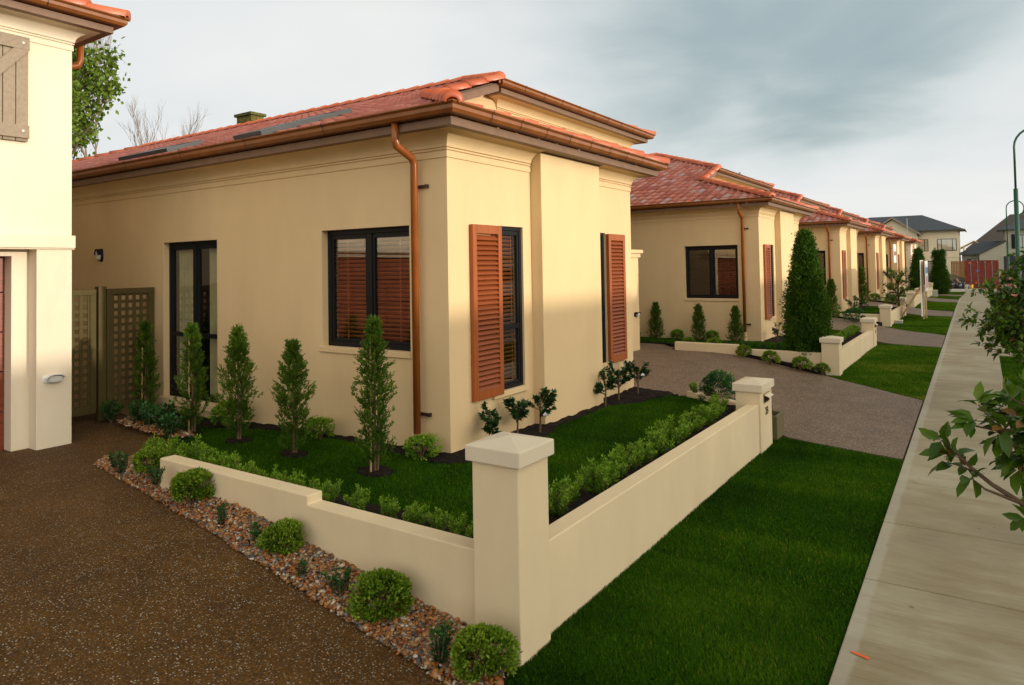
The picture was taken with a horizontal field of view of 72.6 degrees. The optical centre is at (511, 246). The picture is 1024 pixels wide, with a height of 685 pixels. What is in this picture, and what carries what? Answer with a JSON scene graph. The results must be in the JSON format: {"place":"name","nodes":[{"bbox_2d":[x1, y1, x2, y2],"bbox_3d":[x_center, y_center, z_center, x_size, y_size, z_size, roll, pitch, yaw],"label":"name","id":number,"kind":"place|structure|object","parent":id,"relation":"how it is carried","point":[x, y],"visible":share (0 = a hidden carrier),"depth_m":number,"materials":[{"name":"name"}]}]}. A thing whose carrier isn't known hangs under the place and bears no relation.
{"place":"outdoors","nodes":[
{"label":"outdoors","id":0,"kind":"place"},
{"bbox_2d":[0,0,130,451],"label":"two storey house","id":1,"kind":"structure","parent":0,"point":[41,41],"depth_m":7.11,"materials":[{"name":"paint"}]},
{"bbox_2d":[0,256,4,449],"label":"garage door","id":2,"kind":"structure","parent":1,"relation":"in","point":[2,258],"depth_m":7.06,"materials":[{"name":"red wood"}]},
{"bbox_2d":[72,289,95,416],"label":"lattice gate","id":3,"kind":"structure","parent":1,"relation":"attached to","point":[81,409],"depth_m":8.21,"materials":[{"name":"brown wood"}]},
{"bbox_2d":[0,413,444,684],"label":"driveway","id":4,"kind":"structure","parent":0,"point":[107,578],"depth_m":3.78,"materials":[{"name":"brown gravel"}]},
{"bbox_2d":[95,286,105,420],"bbox_3d":[-4.932,1.273,8.359,0.100,1.600,0.090,-2,-2,34],"label":"fence post","id":5,"kind":"object","parent":4,"relation":"on","point":[100,344],"visible":0.95,"depth_m":8.32,"materials":[{"name":"brown wood"}]},
{"bbox_2d":[100,399,123,422],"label":"leafy shrub","id":6,"kind":"object","parent":4,"relation":"on","point":[112,415],"visible":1,"depth_m":8.19,"materials":[{"name":"green plant"}]},
{"bbox_2d":[168,395,772,524],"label":"lawn","id":7,"kind":"structure","parent":0,"point":[180,440],"depth_m":5.86,"materials":[{"name":"plant"}]},
{"bbox_2d":[130,318,162,410],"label":"young conifer","id":8,"kind":"object","parent":7,"relation":"on","point":[145,326],"visible":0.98,"depth_m":8.41,"materials":[{"name":"green plant"}]},
{"bbox_2d":[159,412,185,439],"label":"leafy shrub","id":9,"kind":"object","parent":7,"relation":"on","point":[170,427],"visible":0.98,"depth_m":7.16,"materials":[{"name":"green plant"}]},
{"bbox_2d":[172,319,213,431],"bbox_3d":[-3.372,1.392,7.343,0.440,1.261,0.414,-2,-2,34],"label":"young conifer","id":10,"kind":"object","parent":7,"relation":"on","point":[191,333],"visible":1,"depth_m":7.32,"materials":[{"name":"green plant"}]},
{"bbox_2d":[207,399,248,428],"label":"round shrub","id":11,"kind":"object","parent":7,"relation":"on","point":[216,409],"visible":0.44,"depth_m":7.38,"materials":[{"name":"green plant"}]},
{"bbox_2d":[213,324,262,438],"bbox_3d":[-2.708,1.350,6.851,0.440,1.203,0.452,-2,-2,34],"label":"young conifer","id":12,"kind":"object","parent":7,"relation":"on","point":[237,348],"visible":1,"depth_m":6.83,"materials":[{"name":"green plant"}]},
{"bbox_2d":[269,338,317,452],"bbox_3d":[-1.960,1.366,6.299,0.416,1.101,0.419,-1,-2,16],"label":"young conifer","id":13,"kind":"object","parent":7,"relation":"on","point":[292,356],"visible":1,"depth_m":6.26,"materials":[{"name":"green plant"}]},
{"bbox_2d":[306,416,335,440],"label":"round shrub","id":14,"kind":"object","parent":7,"relation":"on","point":[321,421],"visible":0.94,"depth_m":6.77,"materials":[{"name":"green plant"}]},
{"bbox_2d":[350,315,397,471],"bbox_3d":[-1.116,1.219,5.683,0.432,1.351,0.387,-2,-2,34],"label":"young conifer","id":15,"kind":"object","parent":7,"relation":"on","point":[373,343],"visible":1,"depth_m":5.67,"materials":[{"name":"green plant"}]},
{"bbox_2d":[356,465,393,477],"bbox_3d":[-1.115,1.892,5.683,0.355,0.162,0.242,-2,-2,34],"label":"garden bed","id":16,"kind":"object","parent":7,"relation":"on","point":[382,471],"visible":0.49,"depth_m":5.64,"materials":[{"name":"soil"}]},
{"bbox_2d":[123,387,677,464],"bbox_3d":[-1.148,1.985,7.480,6.752,0.235,3.326,-1,-2,-7],"label":"garden bed","id":17,"kind":"object","parent":7,"relation":"on","point":[630,396],"visible":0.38,"depth_m":7.46,"materials":[{"name":"soil"}]},
{"bbox_2d":[117,416,194,437],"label":"pebbles","id":18,"kind":"object","parent":17,"relation":"on","point":[126,422],"visible":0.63,"depth_m":7.53,"materials":[{"name":"brown gravel"}]},
{"bbox_2d":[148,399,176,430],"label":"leafy shrub","id":19,"kind":"object","parent":17,"relation":"on","point":[159,412],"visible":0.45,"depth_m":7.46,"materials":[{"name":"green plant"}]},
{"bbox_2d":[402,432,442,459],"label":"round shrub","id":20,"kind":"object","parent":17,"relation":"on","point":[427,440],"visible":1,"depth_m":6.05,"materials":[{"name":"green plant"}]},
{"bbox_2d":[478,401,501,434],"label":"camellia bush","id":21,"kind":"object","parent":17,"relation":"on","point":[492,423],"visible":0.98,"depth_m":6.40,"materials":[{"name":"green plant"}]},
{"bbox_2d":[502,396,529,433],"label":"camellia bush","id":22,"kind":"object","parent":17,"relation":"on","point":[520,412],"visible":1,"depth_m":6.73,"materials":[{"name":"green plant"}]},
{"bbox_2d":[520,387,557,431],"bbox_3d":[0.283,1.624,6.923,0.402,0.502,0.212,0,-2,-17],"label":"camellia bush","id":23,"kind":"object","parent":17,"relation":"on","point":[549,399],"visible":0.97,"depth_m":6.94,"materials":[{"name":"green plant"}]},
{"bbox_2d":[593,368,616,405],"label":"camellia bush","id":24,"kind":"object","parent":17,"relation":"on","point":[610,382],"visible":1,"depth_m":8.15,"materials":[{"name":"green plant"}]},
{"bbox_2d":[604,359,631,399],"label":"camellia bush","id":25,"kind":"object","parent":17,"relation":"on","point":[623,372],"visible":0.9,"depth_m":8.50,"materials":[{"name":"green plant"}]},
{"bbox_2d":[622,360,650,393],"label":"camellia bush","id":26,"kind":"object","parent":17,"relation":"on","point":[643,372],"visible":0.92,"depth_m":8.89,"materials":[{"name":"green plant"}]},
{"bbox_2d":[309,404,735,537],"bbox_3d":[-0.152,1.901,7.032,3.965,0.208,5.305,-2,-2,34],"label":"garden bed","id":27,"kind":"object","parent":7,"relation":"on","point":[584,497],"visible":0.09,"depth_m":4.88,"materials":[{"name":"soil"}]},
{"bbox_2d":[173,433,215,462],"bbox_3d":[-2.588,1.706,5.752,0.317,0.337,0.269,-1,-2,15],"label":"hedge shrub","id":28,"kind":"object","parent":27,"relation":"on","point":[201,447],"visible":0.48,"depth_m":5.71,"materials":[{"name":"green plant"}]},
{"bbox_2d":[313,478,343,501],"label":"hedge shrub","id":29,"kind":"object","parent":27,"relation":"on","point":[327,495],"visible":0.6,"depth_m":4.82,"materials":[{"name":"green plant"}]},
{"bbox_2d":[343,484,370,510],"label":"hedge shrub","id":30,"kind":"object","parent":27,"relation":"on","point":[359,503],"visible":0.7,"depth_m":4.67,"materials":[{"name":"green plant"}]},
{"bbox_2d":[379,494,400,517],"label":"hedge shrub","id":31,"kind":"object","parent":27,"relation":"on","point":[393,509],"visible":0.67,"depth_m":4.51,"materials":[{"name":"green plant"}]},
{"bbox_2d":[402,501,429,524],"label":"hedge shrub","id":32,"kind":"object","parent":27,"relation":"on","point":[415,518],"visible":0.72,"depth_m":4.37,"materials":[{"name":"green plant"}]},
{"bbox_2d":[427,506,452,530],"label":"hedge shrub","id":33,"kind":"object","parent":27,"relation":"on","point":[439,522],"visible":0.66,"depth_m":4.26,"materials":[{"name":"green plant"}]},
{"bbox_2d":[448,511,472,537],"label":"hedge shrub","id":34,"kind":"object","parent":27,"relation":"on","point":[462,528],"visible":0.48,"depth_m":4.12,"materials":[{"name":"green plant"}]},
{"bbox_2d":[548,478,572,517],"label":"hedge shrub","id":35,"kind":"object","parent":27,"relation":"on","point":[553,510],"visible":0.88,"depth_m":4.51,"materials":[{"name":"green plant"}]},
{"bbox_2d":[559,475,582,502],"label":"hedge shrub","id":36,"kind":"object","parent":27,"relation":"on","point":[576,488],"visible":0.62,"depth_m":4.77,"materials":[{"name":"green plant"}]},
{"bbox_2d":[574,464,611,494],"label":"hedge shrub","id":37,"kind":"object","parent":27,"relation":"on","point":[601,481],"visible":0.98,"depth_m":4.93,"materials":[{"name":"green plant"}]},
{"bbox_2d":[586,457,621,486],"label":"hedge shrub","id":38,"kind":"object","parent":27,"relation":"on","point":[613,476],"visible":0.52,"depth_m":5.10,"materials":[{"name":"green plant"}]},
{"bbox_2d":[601,442,636,478],"bbox_3d":[0.816,1.640,5.313,0.266,0.304,0.313,-2,-2,33],"label":"hedge shrub","id":39,"kind":"object","parent":27,"relation":"on","point":[613,456],"visible":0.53,"depth_m":5.29,"materials":[{"name":"green plant"}]},
{"bbox_2d":[616,442,644,469],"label":"hedge shrub","id":40,"kind":"object","parent":27,"relation":"on","point":[632,450],"visible":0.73,"depth_m":5.51,"materials":[{"name":"green plant"}]},
{"bbox_2d":[629,438,657,462],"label":"hedge shrub","id":41,"kind":"object","parent":27,"relation":"on","point":[647,457],"visible":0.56,"depth_m":5.66,"materials":[{"name":"green plant"}]},
{"bbox_2d":[644,425,674,455],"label":"hedge shrub","id":42,"kind":"object","parent":27,"relation":"on","point":[660,443],"visible":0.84,"depth_m":5.86,"materials":[{"name":"green plant"}]},
{"bbox_2d":[653,414,692,445],"bbox_3d":[1.419,1.643,6.182,0.342,0.332,0.290,-2,-2,19],"label":"hedge shrub","id":43,"kind":"object","parent":27,"relation":"on","point":[675,435],"visible":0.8,"depth_m":6.20,"materials":[{"name":"green plant"}]},
{"bbox_2d":[691,404,719,425],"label":"hedge shrub","id":44,"kind":"object","parent":27,"relation":"on","point":[708,416],"visible":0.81,"depth_m":6.94,"materials":[{"name":"green plant"}]},
{"bbox_2d":[696,369,735,401],"bbox_3d":[2.473,1.720,8.385,0.495,0.525,0.456,-2,-2,34],"label":"round shrub","id":45,"kind":"object","parent":27,"relation":"on","point":[712,376],"visible":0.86,"depth_m":8.32,"materials":[{"name":"green plant"}]},
{"bbox_2d":[72,0,1023,260],"label":"sky","id":46,"kind":"structure","parent":0,"point":[864,108],"materials":[{"name":"grey"}]},
{"bbox_2d":[504,441,896,684],"bbox_3d":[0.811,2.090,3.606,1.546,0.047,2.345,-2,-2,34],"label":"grass","id":47,"kind":"structure","parent":0,"point":[651,595],"depth_m":3.79,"materials":[{"name":"green plant"}]},
{"bbox_2d":[640,329,843,349],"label":"lawn","id":48,"kind":"structure","parent":0,"point":[652,342],"depth_m":15.25,"materials":[{"name":"plant"}]},
{"bbox_2d":[646,301,665,337],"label":"young conifer","id":49,"kind":"object","parent":48,"relation":"on","point":[657,320],"visible":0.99,"depth_m":15.96,"materials":[{"name":"green plant"}]},
{"bbox_2d":[690,303,706,340],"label":"young conifer","id":50,"kind":"object","parent":48,"relation":"on","point":[698,325],"visible":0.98,"depth_m":15.17,"materials":[{"name":"green plant"}]},
{"bbox_2d":[725,305,746,341],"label":"young conifer","id":51,"kind":"object","parent":48,"relation":"on","point":[735,327],"visible":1,"depth_m":14.78,"materials":[{"name":"green plant"}]},
{"bbox_2d":[779,227,834,355],"bbox_3d":[5.444,0.819,12.925,1.008,2.422,1.008,-2,-2,34],"label":"tall conifer","id":52,"kind":"object","parent":48,"relation":"on","point":[807,313],"visible":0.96,"depth_m":12.71,"materials":[{"name":"green plant"}]},
{"bbox_2d":[648,437,902,598],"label":"grass","id":53,"kind":"structure","parent":0,"point":[762,480],"depth_m":5.45,"materials":[{"name":"green plant"}]},
{"bbox_2d":[633,343,922,461],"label":"driveway","id":54,"kind":"structure","parent":0,"point":[825,410],"depth_m":9.94,"materials":[{"name":"grey concrete"}]},
{"bbox_2d":[772,410,783,439],"bbox_3d":[2.916,2.049,8.085,0.380,0.270,0.320,-2,-2,34],"label":"utility box","id":55,"kind":"object","parent":54,"relation":"on","point":[777,424],"visible":0.42,"depth_m":7.90,"materials":[{"name":"green paint"}]},
{"bbox_2d":[825,343,941,400],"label":"grass","id":56,"kind":"structure","parent":0,"point":[908,368],"depth_m":12.75,"materials":[{"name":"green plant"}]},
{"bbox_2d":[830,317,945,346],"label":"driveway","id":57,"kind":"structure","parent":0,"point":[887,335],"depth_m":18.24,"materials":[{"name":"grey concrete"}]},
{"bbox_2d":[862,301,953,316],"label":"driveway","id":58,"kind":"structure","parent":0,"point":[913,311],"depth_m":26.89,"materials":[{"name":"grey concrete"}]},
{"bbox_2d":[868,215,966,275],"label":"two storey house","id":59,"kind":"structure","parent":0,"point":[930,233],"depth_m":85.99,"materials":[{"name":"beige paint"}]},
{"bbox_2d":[829,292,1023,684],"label":"footpath","id":60,"kind":"structure","parent":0,"point":[940,600],"depth_m":4.50,"materials":[{"name":"concrete"}]},
{"bbox_2d":[914,301,957,311],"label":"grass","id":61,"kind":"structure","parent":0,"point":[945,306],"depth_m":30.05,"materials":[{"name":"green plant"}]},
{"bbox_2d":[938,294,962,295],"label":"driveway","id":62,"kind":"structure","parent":0,"point":[948,295],"depth_m":41.21,"materials":[{"name":"grey concrete"}]},
{"bbox_2d":[928,248,951,293],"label":"columnar conifer","id":63,"kind":"object","parent":62,"relation":"on","point":[940,280],"visible":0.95,"depth_m":42.60,"materials":[{"name":"green plant"}]},
{"bbox_2d":[950,285,1016,291],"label":"turning area","id":64,"kind":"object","parent":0,"point":[963,290],"visible":0.13,"depth_m":55.24,"materials":[{"name":"concrete"}]},
{"bbox_2d":[964,260,998,287],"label":"shipping container","id":65,"kind":"object","parent":64,"relation":"on","point":[976,271],"visible":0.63,"depth_m":63.12,"materials":[{"name":"red metal"}]},
{"bbox_2d":[966,261,981,286],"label":"door","id":66,"kind":"structure","parent":65,"relation":"in","point":[973,275],"depth_m":63.36,"materials":[{"name":"red paint"}]},
{"bbox_2d":[959,218,1023,281],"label":"two storey house","id":67,"kind":"structure","parent":0,"point":[989,250],"depth_m":81.46,"materials":[{"name":"beige concrete"}]},
{"bbox_2d":[966,214,1023,248],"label":"roof","id":68,"kind":"structure","parent":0,"point":[992,234],"depth_m":103.73,"materials":[{"name":"paint"}]},
{"bbox_2d":[999,356,1023,494],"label":"grass","id":69,"kind":"structure","parent":0,"point":[1008,367],"depth_m":12.11,"materials":[{"name":"green plant"}]},
{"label":"verge","id":70,"kind":"structure","parent":0,"visible":0},
{"bbox_2d":[918,369,1023,531],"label":"magnolia tree","id":71,"kind":"object","parent":70,"relation":"on","point":[1007,460],"visible":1,"depth_m":2.46,"materials":[{"name":"green plant"}]},
{"bbox_2d":[957,250,1023,365],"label":"magnolia tree","id":72,"kind":"object","parent":70,"relation":"on","point":[1009,338],"visible":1,"depth_m":8.95,"materials":[{"name":"green plant"}]},
{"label":"verge","id":73,"kind":"structure","parent":0,"visible":0},
{"bbox_2d":[879,266,913,306],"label":"magnolia tree","id":74,"kind":"object","parent":73,"relation":"on","point":[898,279],"visible":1,"depth_m":24.62,"materials":[{"name":"green plant"}]},
{"bbox_2d":[902,260,928,318],"bbox_3d":[13.791,1.509,24.030,0.893,2.100,1.400,-2,-2,34],"label":"sign board","id":75,"kind":"object","parent":73,"relation":"on","point":[923,277],"visible":0.97,"depth_m":23.54,"materials":[{"name":"white wood"}]},
{"bbox_2d":[885,314,951,335],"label":"grass","id":76,"kind":"structure","parent":73,"relation":"on","point":[939,325],"depth_m":21.53,"materials":[{"name":"green plant"}]},
{"bbox_3d":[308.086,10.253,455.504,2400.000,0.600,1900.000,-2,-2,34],"label":"ground","id":77,"kind":"structure","parent":0,"visible":0},
{"bbox_2d":[72,5,119,156],"bbox_3d":[-20.080,-4.935,30.564,6.136,16.249,6.197,-2,-2,34],"label":"bare tree","id":78,"kind":"object","parent":77,"relation":"on","point":[96,124],"visible":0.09,"depth_m":31.85,"materials":[{"name":"plant"}]},
{"bbox_2d":[72,37,130,159],"bbox_3d":[-15.626,-3.047,23.405,4.820,11.935,6.401,-1,-2,-4],"label":"poplar tree","id":79,"kind":"object","parent":77,"relation":"on","point":[82,130],"visible":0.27,"depth_m":24.27,"materials":[{"name":"green plant"}]},
{"bbox_2d":[116,96,210,145],"bbox_3d":[-16.974,-2.016,33.614,4.952,10.444,2.932,-1,-2,5],"label":"bare tree","id":80,"kind":"object","parent":77,"relation":"on","point":[137,125],"visible":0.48,"depth_m":33.55,"materials":[{"name":"brown plant"}]},
{"bbox_2d":[93,454,510,684],"bbox_3d":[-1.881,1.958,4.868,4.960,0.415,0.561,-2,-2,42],"label":"pebbles","id":81,"kind":"object","parent":77,"relation":"on","point":[407,635],"visible":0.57,"depth_m":4.08,"materials":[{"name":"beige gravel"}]},
{"bbox_2d":[131,446,168,475],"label":"ball shrub","id":82,"kind":"object","parent":81,"relation":"on","point":[141,457],"visible":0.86,"depth_m":5.56,"materials":[{"name":"green plant"}]},
{"bbox_2d":[169,467,215,507],"bbox_3d":[-2.292,1.741,5.035,0.353,0.311,0.354,-2,-2,28],"label":"ball shrub","id":83,"kind":"object","parent":81,"relation":"on","point":[187,480],"visible":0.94,"depth_m":4.96,"materials":[{"name":"green plant"}]},
{"bbox_2d":[255,516,307,555],"bbox_3d":[-1.452,1.837,4.376,0.322,0.263,0.251,-2,-2,25],"label":"ball shrub","id":84,"kind":"object","parent":81,"relation":"on","point":[285,529],"visible":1,"depth_m":4.32,"materials":[{"name":"green plant"}]},
{"bbox_2d":[321,564,351,593],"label":"dark shrub","id":85,"kind":"object","parent":81,"relation":"on","point":[338,584],"visible":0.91,"depth_m":3.96,"materials":[{"name":"green plant"}]},
{"bbox_2d":[344,567,414,622],"bbox_3d":[-0.714,1.925,3.816,0.367,0.323,0.368,-2,-2,35],"label":"ball shrub","id":86,"kind":"object","parent":81,"relation":"on","point":[392,581],"visible":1,"depth_m":3.76,"materials":[{"name":"green plant"}]},
{"bbox_2d":[429,619,455,662],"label":"dark shrub","id":87,"kind":"object","parent":81,"relation":"on","point":[440,650],"visible":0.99,"depth_m":3.43,"materials":[{"name":"green plant"}]},
{"bbox_2d":[449,621,522,684],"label":"ball shrub","id":88,"kind":"object","parent":81,"relation":"on","point":[471,639],"visible":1,"depth_m":3.28,"materials":[{"name":"green plant"}]},
{"bbox_2d":[72,71,669,452],"bbox_3d":[-7.353,-0.281,15.835,22.886,5.817,9.235,-2,-2,34],"label":"villa","id":89,"kind":"object","parent":77,"relation":"on","point":[467,238],"visible":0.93,"depth_m":7.42,"materials":[{"name":"beige paint"}]},
{"bbox_2d":[106,287,153,409],"bbox_3d":[-4.736,1.243,8.650,0.064,1.470,0.580,-2,-2,34],"label":"lattice fence","id":90,"kind":"object","parent":89,"relation":"attached to","point":[148,292],"visible":0.65,"depth_m":8.58,"materials":[{"name":"brown wood"}]},
{"bbox_2d":[159,240,217,411],"bbox_3d":[-3.873,0.935,8.535,1.210,2.010,0.260,-2,-2,34],"label":"glass door","id":91,"kind":"structure","parent":89,"relation":"in","point":[189,252],"depth_m":8.68,"materials":[{"name":"black metal"}]},
{"bbox_2d":[319,226,410,358],"bbox_3d":[-1.414,0.434,6.875,1.240,1.235,0.193,-2,-2,34],"label":"window","id":92,"kind":"structure","parent":89,"relation":"in","point":[370,235],"depth_m":6.90,"materials":[{"name":"black metal"}]},
{"bbox_2d":[491,226,528,399],"bbox_3d":[-0.070,0.633,7.010,0.146,1.680,0.605,-2,-2,34],"label":"window","id":93,"kind":"structure","parent":89,"relation":"in","point":[512,386],"depth_m":7.18,"materials":[{"name":"black metal"}]},
{"bbox_2d":[600,233,609,367],"bbox_3d":[1.075,0.661,8.668,0.108,1.680,0.395,-2,-2,34],"label":"window","id":94,"kind":"structure","parent":89,"relation":"in","point":[605,363],"depth_m":8.78,"materials":[{"name":"black metal"}]},
{"bbox_2d":[160,377,773,666],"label":"garden wall","id":95,"kind":"structure","parent":77,"relation":"on","point":[524,572],"depth_m":4.08,"materials":[{"name":"paint"}]},
{"bbox_2d":[630,152,818,340],"bbox_3d":[1.910,-0.192,22.446,14.886,5.707,9.465,-2,-2,34],"label":"villa","id":96,"kind":"object","parent":77,"relation":"on","point":[715,241],"visible":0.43,"depth_m":15.94,"materials":[{"name":"beige paint"}]},
{"bbox_2d":[684,245,738,300],"bbox_3d":[4.470,0.586,15.630,1.240,1.235,0.193,-2,-2,34],"label":"window","id":97,"kind":"structure","parent":96,"relation":"in","point":[712,297],"depth_m":15.63,"materials":[{"name":"black metal"}]},
{"bbox_2d":[665,343,825,374],"bbox_3d":[4.214,2.161,13.388,0.624,0.403,3.436,1,-2,-43],"label":"garden bed","id":98,"kind":"object","parent":77,"relation":"on","point":[787,364],"visible":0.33,"depth_m":12.60,"materials":[{"name":"soil"}]},
{"bbox_2d":[675,317,877,375],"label":"garden wall","id":99,"kind":"structure","parent":77,"relation":"on","point":[836,356],"depth_m":13.27,"materials":[{"name":"paint"}]},
{"bbox_2d":[766,188,870,311],"bbox_3d":[7.623,-0.025,30.894,14.886,5.707,9.465,-2,-2,34],"label":"villa","id":100,"kind":"object","parent":77,"relation":"on","point":[834,234],"visible":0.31,"depth_m":23.84,"materials":[{"name":"beige paint"}]},
{"bbox_2d":[821,206,895,297],"bbox_3d":[12.843,0.120,38.650,14.886,5.707,9.465,-2,-2,34],"label":"villa","id":101,"kind":"object","parent":77,"relation":"on","point":[871,248],"visible":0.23,"depth_m":31.46,"materials":[{"name":"beige paint"}]},
{"bbox_2d":[858,265,869,305],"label":"young conifer","id":102,"kind":"object","parent":77,"relation":"on","point":[862,275],"visible":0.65,"depth_m":26.95,"materials":[{"name":"green plant"}]},
{"bbox_2d":[840,297,906,326],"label":"garden wall","id":103,"kind":"structure","parent":77,"relation":"on","point":[887,316],"depth_m":21.30,"materials":[{"name":"paint"}]},
{"bbox_2d":[854,217,911,289],"bbox_3d":[18.164,0.277,46.518,14.886,5.707,9.465,-2,-2,34],"label":"villa","id":104,"kind":"object","parent":77,"relation":"on","point":[898,240],"visible":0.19,"depth_m":39.35,"materials":[{"name":"beige paint"}]},
{"bbox_2d":[877,224,922,287],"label":"villa","id":105,"kind":"object","parent":77,"relation":"on","point":[910,245],"visible":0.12,"depth_m":46.62,"materials":[{"name":"paint"}]},
{"bbox_2d":[907,246,930,287],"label":"columnar conifer","id":106,"kind":"object","parent":77,"relation":"on","point":[917,257],"visible":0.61,"depth_m":43.13,"materials":[{"name":"green plant"}]},
{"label":"verge","id":107,"kind":"structure","parent":0,"visible":0},
{"bbox_2d":[1013,130,1023,314],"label":"street lamp","id":108,"kind":"object","parent":107,"relation":"on","point":[1017,225],"visible":0.66,"depth_m":24.29,"materials":[{"name":"green metal"}]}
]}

